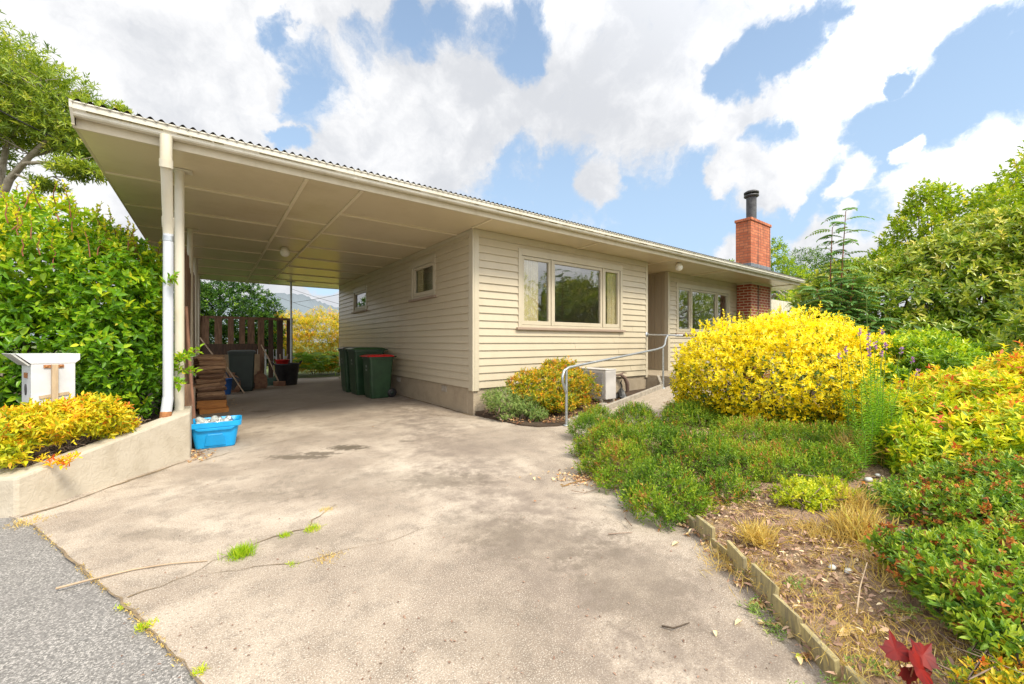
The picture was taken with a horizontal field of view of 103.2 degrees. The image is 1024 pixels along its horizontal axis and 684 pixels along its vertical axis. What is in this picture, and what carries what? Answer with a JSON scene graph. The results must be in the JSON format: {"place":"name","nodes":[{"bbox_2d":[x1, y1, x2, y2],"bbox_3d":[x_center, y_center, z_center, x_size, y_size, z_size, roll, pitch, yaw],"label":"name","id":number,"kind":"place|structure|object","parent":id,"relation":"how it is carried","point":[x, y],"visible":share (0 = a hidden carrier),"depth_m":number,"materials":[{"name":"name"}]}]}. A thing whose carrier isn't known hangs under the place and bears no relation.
{"place":"outdoors","nodes":[
{"label":"outdoors","id":0,"kind":"place"},
{"bbox_2d":[10,374,173,467],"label":"planter soil","id":1,"kind":"structure","parent":0,"point":[153,416],"depth_m":4.51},
{"bbox_2d":[1,353,79,449],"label":"letterbox","id":2,"kind":"object","parent":1,"relation":"on","point":[48,375],"visible":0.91,"depth_m":3.50,"materials":[{"name":"white paint"}]},
{"bbox_2d":[0,9,137,375],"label":"tree","id":3,"kind":"object","parent":1,"relation":"on","point":[34,90],"visible":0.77,"depth_m":8.89,"materials":[{"name":"green plant"}]},
{"bbox_2d":[0,110,74,147],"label":"power cable","id":4,"kind":"object","parent":3,"relation":"attached to","point":[27,124],"visible":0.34,"depth_m":8.48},
{"bbox_2d":[0,391,149,469],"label":"shrub","id":5,"kind":"object","parent":1,"relation":"on","point":[23,428],"visible":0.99,"depth_m":3.17,"materials":[{"name":"yellow plant"}]},
{"bbox_2d":[0,178,204,421],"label":"hedge","id":6,"kind":"object","parent":1,"relation":"on","point":[122,340],"visible":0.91,"depth_m":4.08,"materials":[{"name":"green plant"}]},
{"bbox_2d":[0,518,197,683],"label":"road","id":7,"kind":"structure","parent":0,"point":[80,633],"depth_m":1.71,"materials":[{"name":"asphalt"}]},
{"bbox_2d":[4,514,50,528],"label":"grass tuft","id":8,"kind":"object","parent":7,"relation":"on","point":[19,522],"visible":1,"depth_m":2.69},
{"bbox_2d":[34,527,183,666],"bbox_3d":[-2.056,1.196,2.019,2.382,0.017,0.072,0,0,31],"label":"dry moss","id":9,"kind":"object","parent":7,"relation":"on","point":[147,632],"visible":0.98,"depth_m":1.77,"materials":[{"name":"brown plant"}]},
{"bbox_2d":[32,293,338,341],"bbox_3d":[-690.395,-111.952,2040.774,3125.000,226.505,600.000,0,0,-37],"label":"hills","id":10,"kind":"structure","parent":0,"point":[310,303],"depth_m":1799.58,"materials":[{"name":"plant"}]},
{"bbox_2d":[9,377,832,683],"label":"driveway","id":11,"kind":"structure","parent":0,"point":[387,477],"depth_m":2.22,"materials":[{"name":"concrete"}]},
{"bbox_2d":[56,560,206,589],"bbox_3d":[-1.948,1.191,2.114,0.600,0.017,0.064,0,0,-25],"label":"stick","id":12,"kind":"object","parent":11,"relation":"on","point":[71,584],"visible":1,"depth_m":2.09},
{"bbox_2d":[134,618,159,633],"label":"moss clump","id":13,"kind":"object","parent":11,"relation":"on","point":[139,625],"visible":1,"depth_m":1.70,"materials":[{"name":"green plant"}]},
{"bbox_2d":[184,384,193,447],"bbox_3d":[-3.680,0.840,4.591,0.135,0.725,0.060,0,0,-37],"label":"loose plank","id":14,"kind":"object","parent":11,"relation":"on","point":[187,396],"visible":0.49,"depth_m":4.60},
{"bbox_2d":[184,306,195,418],"bbox_3d":[-3.800,0.385,4.796,0.187,1.613,0.045,0,0,15],"label":"garden stake","id":15,"kind":"object","parent":11,"relation":"on","point":[189,361],"visible":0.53,"depth_m":4.79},
{"bbox_2d":[189,662,208,676],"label":"moss clump","id":16,"kind":"object","parent":11,"relation":"on","point":[199,671],"visible":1,"depth_m":1.48,"materials":[{"name":"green plant"}]},
{"bbox_2d":[198,405,228,414],"bbox_3d":[-5.069,1.150,6.892,0.400,0.100,0.190,0,0,-43],"label":"firewood","id":17,"kind":"object","parent":11,"relation":"on","point":[201,411],"visible":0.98,"depth_m":6.82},
{"bbox_2d":[197,400,226,408],"bbox_3d":[-5.107,1.045,6.913,0.400,0.100,0.190,2,10,-32],"label":"firewood","id":18,"kind":"object","parent":17,"relation":"on","point":[212,404],"visible":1,"depth_m":6.86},
{"bbox_2d":[191,415,241,449],"bbox_3d":[-3.442,1.050,4.718,0.500,0.300,0.420,0,0,-33],"label":"recycling crate","id":19,"kind":"object","parent":11,"relation":"on","point":[213,435],"visible":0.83,"depth_m":4.57,"materials":[{"name":"plastic"}]},
{"bbox_2d":[200,337,239,389],"bbox_3d":[-6.840,0.512,9.451,0.907,1.242,0.164,0,0,-6],"label":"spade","id":20,"kind":"object","parent":11,"relation":"on","point":[234,384],"visible":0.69,"depth_m":9.48,"materials":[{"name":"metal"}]},
{"bbox_2d":[224,378,232,394],"bbox_3d":[-6.550,1.020,9.273,0.276,0.360,0.276,0,0,-37],"label":"bucket","id":21,"kind":"object","parent":11,"relation":"on","point":[228,385],"visible":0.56,"depth_m":9.23,"materials":[{"name":"blue plastic"}]},
{"bbox_2d":[226,372,240,392],"bbox_3d":[-6.684,0.965,9.672,0.357,0.470,0.264,0,0,-37],"label":"paper sack","id":22,"kind":"object","parent":11,"relation":"on","point":[237,389],"visible":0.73,"depth_m":9.63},
{"bbox_2d":[218,538,258,561],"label":"grass tuft","id":23,"kind":"object","parent":11,"relation":"on","point":[243,551],"visible":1,"depth_m":2.27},
{"bbox_2d":[228,350,255,391],"bbox_3d":[-6.698,0.700,10.061,0.590,1.000,0.750,0,0,-33],"label":"wheelie bin","id":24,"kind":"object","parent":11,"relation":"on","point":[241,363],"visible":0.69,"depth_m":9.84,"materials":[{"name":"black plastic"}]},
{"bbox_2d":[224,354,259,374],"bbox_3d":[-7.790,0.770,11.529,1.050,0.836,0.120,0,0,-37],"label":"plywood sheet","id":25,"kind":"object","parent":11,"relation":"on","point":[257,363],"visible":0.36,"depth_m":11.76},
{"bbox_2d":[200,316,292,377],"bbox_3d":[-7.725,0.235,11.861,2.340,1.930,0.105,0,0,-37],"label":"slatted fence","id":26,"kind":"object","parent":11,"relation":"on","point":[218,347],"visible":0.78,"depth_m":11.86,"materials":[{"name":"wood"}]},
{"bbox_2d":[254,371,267,388],"bbox_3d":[-6.545,0.977,10.523,0.339,0.446,0.251,0,0,-37],"label":"paper sack","id":27,"kind":"object","parent":11,"relation":"on","point":[260,379],"visible":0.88,"depth_m":10.45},
{"bbox_2d":[261,345,285,385],"bbox_3d":[-6.596,0.635,11.097,0.907,1.129,0.209,0,0,17],"label":"broom","id":28,"kind":"object","parent":11,"relation":"on","point":[279,383],"visible":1,"depth_m":11.01,"materials":[{"name":"brown wood"}]},
{"bbox_2d":[271,360,301,384],"bbox_3d":[-6.340,0.864,11.422,0.649,0.672,0.649,0,0,9],"label":"tub","id":29,"kind":"object","parent":11,"relation":"on","point":[288,373],"visible":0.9,"depth_m":11.20,"materials":[{"name":"black plastic"}]},
{"bbox_2d":[275,359,289,363],"bbox_3d":[-6.407,0.570,11.310,0.360,0.160,0.355,0,0,-37],"label":"red basin","id":30,"kind":"object","parent":29,"relation":"in","point":[282,361],"visible":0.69,"depth_m":11.20,"materials":[{"name":"plastic"}]},
{"bbox_2d":[304,521,325,533],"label":"grass tuft","id":31,"kind":"object","parent":11,"relation":"on","point":[312,528],"visible":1,"depth_m":2.58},
{"bbox_2d":[308,549,348,567],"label":"grass tuft","id":32,"kind":"object","parent":11,"relation":"on","point":[331,554],"visible":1,"depth_m":2.25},
{"bbox_2d":[337,347,350,391],"bbox_3d":[-3.817,0.660,9.970,0.830,1.080,0.610,0,0,-35],"label":"wheelie bin","id":33,"kind":"object","parent":11,"relation":"on","point":[344,368],"visible":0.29,"depth_m":9.63,"materials":[{"name":"green plastic"}]},
{"bbox_2d":[346,347,387,394],"bbox_3d":[-3.392,0.660,9.464,0.830,1.080,0.610,0,0,-38],"label":"wheelie bin","id":34,"kind":"object","parent":11,"relation":"on","point":[356,373],"visible":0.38,"depth_m":9.15,"materials":[{"name":"green plastic"}]},
{"bbox_2d":[361,354,396,398],"bbox_3d":[-2.911,0.735,8.851,0.670,0.930,0.530,0,0,-39],"label":"wheelie bin","id":35,"kind":"object","parent":11,"relation":"on","point":[377,370],"visible":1,"depth_m":8.66,"materials":[{"name":"green plastic"}]},
{"bbox_2d":[112,421,777,683],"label":"drive debris","id":36,"kind":"object","parent":11,"relation":"on","point":[419,618],"visible":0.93,"depth_m":1.66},
{"bbox_2d":[188,394,815,663],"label":"leaf litter","id":37,"kind":"object","parent":11,"relation":"on","point":[807,655],"visible":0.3,"depth_m":2.64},
{"bbox_2d":[561,332,682,425],"bbox_3d":[1.940,0.495,7.549,0.808,1.438,4.376,0,0,44],"label":"handrail","id":38,"kind":"object","parent":11,"relation":"on","point":[565,384],"visible":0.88,"depth_m":6.46,"materials":[{"name":"metal"}]},
{"bbox_2d":[737,594,772,615],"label":"weed","id":39,"kind":"object","parent":11,"relation":"on","point":[752,608],"visible":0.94,"depth_m":1.81,"materials":[{"name":"green plant"}]},
{"bbox_2d":[662,497,868,683],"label":"garden edging","id":40,"kind":"object","parent":11,"relation":"on","point":[769,587],"visible":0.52,"depth_m":1.73,"materials":[{"name":"wood"}]},
{"bbox_2d":[749,609,787,639],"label":"weed","id":41,"kind":"object","parent":11,"relation":"on","point":[772,630],"visible":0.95,"depth_m":1.67,"materials":[{"name":"green plant"}]},
{"bbox_2d":[8,342,833,390],"bbox_3d":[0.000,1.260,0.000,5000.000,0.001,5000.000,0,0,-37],"label":"ground","id":42,"kind":"structure","parent":0,"point":[311,375],"depth_m":15.72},
{"bbox_2d":[0,387,194,517],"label":"planter wall","id":43,"kind":"structure","parent":42,"relation":"on","point":[153,445],"depth_m":3.35,"materials":[{"name":"concrete"}]},
{"bbox_2d":[100,280,286,370],"bbox_3d":[-10.483,-0.574,13.752,5.322,3.667,3.105,0,0,-37],"label":"shrub","id":44,"kind":"object","parent":42,"relation":"on","point":[209,297],"visible":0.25,"depth_m":13.82,"materials":[{"name":"green plant"}]},
{"bbox_2d":[257,349,294,376],"bbox_3d":[-8.510,0.725,13.890,1.900,0.950,0.050,0,0,-37],"label":"picket fence","id":45,"kind":"object","parent":42,"relation":"on","point":[274,357],"visible":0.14,"depth_m":14.04,"materials":[{"name":"paint"}]},
{"bbox_2d":[256,305,339,373],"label":"shrub","id":46,"kind":"object","parent":42,"relation":"on","point":[303,321],"visible":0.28,"depth_m":15.35,"materials":[{"name":"yellow plant"}]},
{"bbox_2d":[293,351,339,374],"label":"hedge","id":47,"kind":"object","parent":42,"relation":"on","point":[306,357],"visible":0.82,"depth_m":14.15,"materials":[{"name":"green plant"}]},
{"bbox_2d":[66,97,810,417],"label":"house","id":48,"kind":"structure","parent":42,"relation":"on","point":[456,302],"depth_m":7.25,"materials":[{"name":"paint"}]},
{"bbox_2d":[184,247,194,386],"bbox_3d":[-5.178,-0.143,6.468,0.089,2.487,5.240,0,0,-37],"label":"timber screen","id":49,"kind":"object","parent":48,"relation":"attached to","point":[187,288],"visible":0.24,"depth_m":6.04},
{"bbox_2d":[280,247,289,256],"bbox_3d":[-4.435,-1.749,7.917,0.170,0.178,0.170,0,0,-37],"label":"ceiling lamp","id":50,"kind":"object","parent":48,"relation":"attached to","point":[284,252],"visible":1,"depth_m":7.86,"materials":[{"name":"paint"}]},
{"bbox_2d":[351,285,367,313],"bbox_3d":[-4.318,-1.202,11.554,0.135,0.715,1.400,0,0,-37],"label":"window","id":51,"kind":"structure","parent":48,"relation":"in","point":[363,289],"depth_m":11.62,"materials":[{"name":"paint"}]},
{"bbox_2d":[408,254,435,301],"bbox_3d":[-1.759,-1.150,8.148,0.181,1.020,1.240,0,0,-37],"label":"window","id":52,"kind":"structure","parent":48,"relation":"in","point":[419,266],"depth_m":8.28,"materials":[{"name":"paint"}]},
{"bbox_2d":[516,248,625,337],"bbox_3d":[1.236,-0.835,8.013,2.960,1.650,0.181,0,0,-37],"label":"window","id":53,"kind":"structure","parent":48,"relation":"in","point":[610,276],"depth_m":7.68,"materials":[{"name":"paint"}]},
{"bbox_2d":[675,282,729,334],"bbox_3d":[5.576,-0.897,11.755,3.030,1.405,0.135,0,0,-37],"label":"window","id":54,"kind":"structure","parent":48,"relation":"in","point":[690,288],"depth_m":11.42,"materials":[{"name":"paint"}]},
{"bbox_2d":[568,375,662,424],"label":"path kerb","id":55,"kind":"structure","parent":42,"relation":"on","point":[614,404],"depth_m":7.44,"materials":[{"name":"concrete"}]},
{"bbox_2d":[770,299,791,373],"bbox_3d":[10.300,-0.260,15.671,2.865,2.920,0.080,0,0,-37],"label":"board fence","id":56,"kind":"object","parent":42,"relation":"on","point":[778,303],"visible":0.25,"depth_m":15.68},
{"bbox_2d":[770,236,815,300],"bbox_3d":[14.312,-2.078,20.960,3.413,6.776,2.541,0,0,22],"label":"tree","id":57,"kind":"object","parent":42,"relation":"on","point":[782,260],"visible":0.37,"depth_m":20.55,"materials":[{"name":"green plant"}]},
{"bbox_2d":[771,275,824,339],"bbox_3d":[12.973,-0.793,18.099,3.547,4.208,5.454,0,0,27],"label":"tree","id":58,"kind":"object","parent":42,"relation":"on","point":[782,296],"visible":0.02,"depth_m":17.20,"materials":[{"name":"green plant"}]},
{"bbox_2d":[777,243,841,301],"bbox_3d":[19.197,-2.474,25.945,4.156,7.569,3.596,0,0,-13],"label":"tree","id":59,"kind":"object","parent":42,"relation":"on","point":[814,262],"visible":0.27,"depth_m":25.37,"materials":[{"name":"green plant"}]},
{"bbox_2d":[0,0,1023,328],"label":"sky","id":60,"kind":"structure","parent":0,"point":[650,120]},
{"bbox_2d":[475,388,646,426],"bbox_3d":[1.681,1.160,7.414,4.620,0.180,1.420,0,0,-37],"label":"garden strip","id":61,"kind":"object","parent":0,"point":[538,423],"visible":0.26,"depth_m":6.30,"materials":[{"name":"soil"}]},
{"bbox_2d":[479,385,548,421],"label":"shrub","id":62,"kind":"object","parent":61,"relation":"on","point":[520,409],"visible":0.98,"depth_m":6.13,"materials":[{"name":"green plant"}]},
{"bbox_2d":[487,398,619,423],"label":"bark chips","id":63,"kind":"object","parent":61,"relation":"on","point":[514,419],"visible":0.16,"depth_m":6.26,"materials":[{"name":"brown wood"}]},
{"bbox_2d":[504,356,603,414],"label":"shrub","id":64,"kind":"object","parent":61,"relation":"on","point":[551,399],"visible":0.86,"depth_m":6.49,"materials":[{"name":"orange plant"}]},
{"bbox_2d":[578,367,615,403],"bbox_3d":[1.610,0.824,7.747,0.403,0.652,0.767,0,0,-37],"label":"heat pump","id":65,"kind":"object","parent":61,"relation":"on","point":[606,377],"visible":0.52,"depth_m":7.45,"materials":[{"name":"metal"}]},
{"bbox_2d":[616,380,626,399],"bbox_3d":[2.131,0.949,7.983,0.270,0.402,0.289,0,0,12],"label":"black bag","id":66,"kind":"object","parent":61,"relation":"on","point":[620,394],"visible":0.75,"depth_m":7.91,"materials":[{"name":"plastic"}]},
{"bbox_2d":[616,372,628,391],"bbox_3d":[2.259,0.899,8.627,0.680,0.508,0.093,0,0,-33],"label":"pipe","id":67,"kind":"object","parent":61,"relation":"on","point":[624,377],"visible":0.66,"depth_m":8.73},
{"bbox_2d":[570,385,724,430],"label":"path","id":68,"kind":"structure","parent":0,"point":[658,399],"depth_m":7.28,"materials":[{"name":"concrete"}]},
{"bbox_2d":[579,384,1021,683],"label":"garden bed","id":69,"kind":"object","parent":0,"point":[843,577],"visible":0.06,"depth_m":1.89,"materials":[{"name":"soil"}]},
{"bbox_2d":[565,397,873,532],"bbox_3d":[1.854,0.951,4.555,3.380,0.560,3.565,0,0,-15],"label":"heath mat","id":70,"kind":"object","parent":69,"relation":"on","point":[773,447],"visible":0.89,"depth_m":3.33,"materials":[{"name":"green plant"}]},
{"bbox_2d":[694,534,756,596],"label":"grass tuft","id":71,"kind":"object","parent":69,"relation":"on","point":[716,554],"visible":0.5,"depth_m":2.16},
{"bbox_2d":[718,514,796,550],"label":"grass tuft","id":72,"kind":"object","parent":69,"relation":"on","point":[758,534],"visible":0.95,"depth_m":2.25,"materials":[{"name":"plant"}]},
{"bbox_2d":[721,303,830,391],"bbox_3d":[6.076,0.080,8.899,4.034,1.907,1.860,0,0,-37],"label":"shrub","id":73,"kind":"object","parent":69,"relation":"on","point":[774,357],"visible":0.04,"depth_m":8.38,"materials":[{"name":"yellow plant"}]},
{"bbox_2d":[717,545,841,621],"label":"grass tuft","id":74,"kind":"object","parent":69,"relation":"on","point":[762,569],"visible":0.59,"depth_m":1.95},
{"bbox_2d":[669,301,921,428],"bbox_3d":[3.520,0.267,5.332,2.661,1.571,2.652,0,0,-37],"label":"shrub","id":75,"kind":"object","parent":69,"relation":"on","point":[838,336],"visible":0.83,"depth_m":4.67,"materials":[{"name":"yellow plant"}]},
{"bbox_2d":[783,572,815,599],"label":"weed","id":76,"kind":"object","parent":69,"relation":"on","point":[799,582],"visible":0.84,"depth_m":1.86,"materials":[{"name":"green plant"}]},
{"bbox_2d":[590,416,1012,683],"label":"dry straw","id":77,"kind":"object","parent":69,"relation":"on","point":[857,582],"visible":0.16,"depth_m":2.04,"materials":[{"name":"beige plant"}]},
{"bbox_2d":[754,472,867,515],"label":"shrub","id":78,"kind":"object","parent":69,"relation":"on","point":[808,491],"visible":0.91,"depth_m":2.57,"materials":[{"name":"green plant"}]},
{"bbox_2d":[761,508,866,558],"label":"grass tuft","id":79,"kind":"object","parent":69,"relation":"on","point":[819,529],"visible":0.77,"depth_m":2.22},
{"bbox_2d":[819,670,853,683],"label":"weed","id":80,"kind":"object","parent":69,"relation":"on","point":[831,680],"visible":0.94,"depth_m":1.38,"materials":[{"name":"green plant"}]},
{"bbox_2d":[784,207,908,368],"bbox_3d":[5.442,-0.907,6.842,1.869,2.751,1.290,0,0,22],"label":"sapling","id":81,"kind":"object","parent":69,"relation":"on","point":[857,314],"visible":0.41,"depth_m":6.80,"materials":[{"name":"green plant"}]},
{"bbox_2d":[768,572,930,667],"bbox_3d":[1.368,1.085,1.679,0.617,0.059,0.597,0,0,-37],"label":"grass tuft","id":82,"kind":"object","parent":69,"relation":"on","point":[848,616],"visible":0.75,"depth_m":1.64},
{"bbox_2d":[814,472,893,516],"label":"grass tuft","id":83,"kind":"object","parent":69,"relation":"on","point":[858,502],"visible":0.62,"depth_m":2.49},
{"bbox_2d":[771,603,939,683],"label":"grass tuft","id":84,"kind":"object","parent":69,"relation":"on","point":[842,662],"visible":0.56,"depth_m":1.45,"materials":[{"name":"plant"}]},
{"bbox_2d":[816,498,899,545],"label":"grass tuft","id":85,"kind":"object","parent":69,"relation":"on","point":[853,526],"visible":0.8,"depth_m":2.17,"materials":[{"name":"plant"}]},
{"bbox_2d":[855,562,867,613],"bbox_3d":[1.473,1.033,1.711,0.249,0.122,0.012,0,0,-42],"label":"stick","id":86,"kind":"object","parent":69,"relation":"on","point":[857,605],"visible":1,"depth_m":1.69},
{"bbox_2d":[847,553,876,566],"bbox_3d":[1.696,1.053,1.954,0.022,0.026,0.132,0,0,-21],"label":"stick","id":87,"kind":"object","parent":69,"relation":"on","point":[855,556],"visible":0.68,"depth_m":1.97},
{"bbox_2d":[843,654,897,682],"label":"weed","id":88,"kind":"object","parent":69,"relation":"on","point":[871,664],"visible":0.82,"depth_m":1.40,"materials":[{"name":"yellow plant"}]},
{"bbox_2d":[821,426,934,467],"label":"grass tuft","id":89,"kind":"object","parent":69,"relation":"on","point":[848,439],"visible":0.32,"depth_m":3.35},
{"bbox_2d":[837,291,920,469],"bbox_3d":[2.959,0.305,3.342,1.087,1.436,0.448,0,0,-37],"label":"flowering plant","id":90,"kind":"object","parent":69,"relation":"on","point":[880,414],"visible":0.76,"depth_m":3.24,"materials":[{"name":"green plant"}]},
{"bbox_2d":[809,534,963,609],"bbox_3d":[1.719,1.013,1.879,0.665,0.110,0.611,0,0,-37],"label":"grass tuft","id":91,"kind":"object","parent":69,"relation":"on","point":[880,567],"visible":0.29,"depth_m":1.84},
{"bbox_2d":[882,596,922,620],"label":"weed","id":92,"kind":"object","parent":69,"relation":"on","point":[901,608],"visible":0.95,"depth_m":1.60,"materials":[{"name":"green plant"}]},
{"bbox_2d":[788,198,1023,388],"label":"rhododendron","id":93,"kind":"object","parent":69,"relation":"on","point":[925,258],"visible":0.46,"depth_m":6.72,"materials":[{"name":"green plant"}]},
{"bbox_2d":[878,630,941,683],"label":"maple seedling","id":94,"kind":"object","parent":69,"relation":"on","point":[920,657],"visible":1,"depth_m":1.25,"materials":[{"name":"red plant"}]},
{"bbox_2d":[843,596,999,682],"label":"grass tuft","id":95,"kind":"object","parent":69,"relation":"on","point":[952,650],"visible":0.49,"depth_m":1.43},
{"bbox_2d":[821,140,1023,322],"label":"tree","id":96,"kind":"object","parent":69,"relation":"on","point":[992,195],"visible":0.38,"depth_m":8.91,"materials":[{"name":"green plant"}]},
{"bbox_2d":[852,324,1012,417],"bbox_3d":[4.953,0.378,4.778,2.215,1.210,1.354,0,0,-37],"label":"shrub","id":97,"kind":"object","parent":69,"relation":"on","point":[923,347],"visible":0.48,"depth_m":4.52,"materials":[{"name":"green plant"}]},
{"bbox_2d":[857,446,1023,669],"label":"shrub","id":98,"kind":"object","parent":69,"relation":"on","point":[961,494],"visible":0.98,"depth_m":1.78,"materials":[{"name":"green plant"}]},
{"bbox_2d":[866,340,1023,480],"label":"shrub","id":99,"kind":"object","parent":69,"relation":"on","point":[979,408],"visible":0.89,"depth_m":3.17,"materials":[{"name":"yellow plant"}]},
{"bbox_2d":[932,657,967,683],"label":"weed","id":100,"kind":"object","parent":69,"relation":"on","point":[945,662],"visible":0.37,"depth_m":1.32,"materials":[{"name":"green plant"}]},
{"bbox_2d":[925,628,1023,683],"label":"shrub","id":101,"kind":"object","parent":69,"relation":"on","point":[1008,673],"visible":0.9,"depth_m":1.20,"materials":[{"name":"yellow plant"}]},
{"bbox_2d":[966,275,1023,367],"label":"rhododendron","id":102,"kind":"object","parent":69,"relation":"on","point":[1015,329],"visible":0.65,"depth_m":4.68,"materials":[{"name":"green plant"}]},
{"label":"firewood","id":103,"kind":"object","parent":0,"visible":0},
{"bbox_2d":[197,395,226,400],"bbox_3d":[-5.299,0.983,7.161,0.409,0.092,0.192,0,-11,-30],"label":"firewood","id":104,"kind":"object","parent":103,"relation":"on","point":[211,398],"visible":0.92,"depth_m":7.11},
{"bbox_2d":[197,391,224,396],"bbox_3d":[-5.305,0.922,7.156,0.383,0.089,0.135,1,14,-21],"label":"firewood","id":105,"kind":"object","parent":104,"relation":"on","point":[215,393],"visible":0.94,"depth_m":7.11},
{"bbox_2d":[198,386,221,392],"bbox_3d":[-5.332,0.843,7.165,0.342,0.075,0.183,-2,-19,-39],"label":"firewood","id":106,"kind":"object","parent":105,"relation":"on","point":[211,389],"visible":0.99,"depth_m":7.11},
{"bbox_2d":[194,382,219,387],"bbox_3d":[-5.382,0.758,7.154,0.364,0.068,0.142,-5,1,-40],"label":"firewood","id":107,"kind":"object","parent":106,"relation":"on","point":[206,385],"visible":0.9,"depth_m":7.12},
{"bbox_2d":[195,378,220,383],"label":"firewood","id":108,"kind":"object","parent":107,"relation":"on","point":[199,381],"visible":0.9,"depth_m":7.09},
{"bbox_2d":[199,373,223,379],"bbox_3d":[-5.294,0.611,7.153,0.345,0.105,0.160,-1,1,-28],"label":"firewood","id":109,"kind":"object","parent":108,"relation":"on","point":[211,376],"visible":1,"depth_m":7.12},
{"bbox_2d":[195,370,223,373],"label":"firewood","id":110,"kind":"object","parent":109,"relation":"on","point":[210,371],"visible":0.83,"depth_m":7.13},
{"bbox_2d":[197,365,225,369],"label":"firewood","id":111,"kind":"object","parent":110,"relation":"on","point":[212,367],"visible":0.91,"depth_m":7.10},
{"bbox_2d":[199,360,225,365],"bbox_3d":[-5.282,0.371,7.161,0.378,0.068,0.128,1,21,-35],"label":"firewood","id":112,"kind":"object","parent":111,"relation":"on","point":[209,363],"visible":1,"depth_m":7.12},
{"bbox_2d":[198,356,222,360],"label":"firewood","id":113,"kind":"object","parent":112,"relation":"on","point":[210,358],"visible":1,"depth_m":7.13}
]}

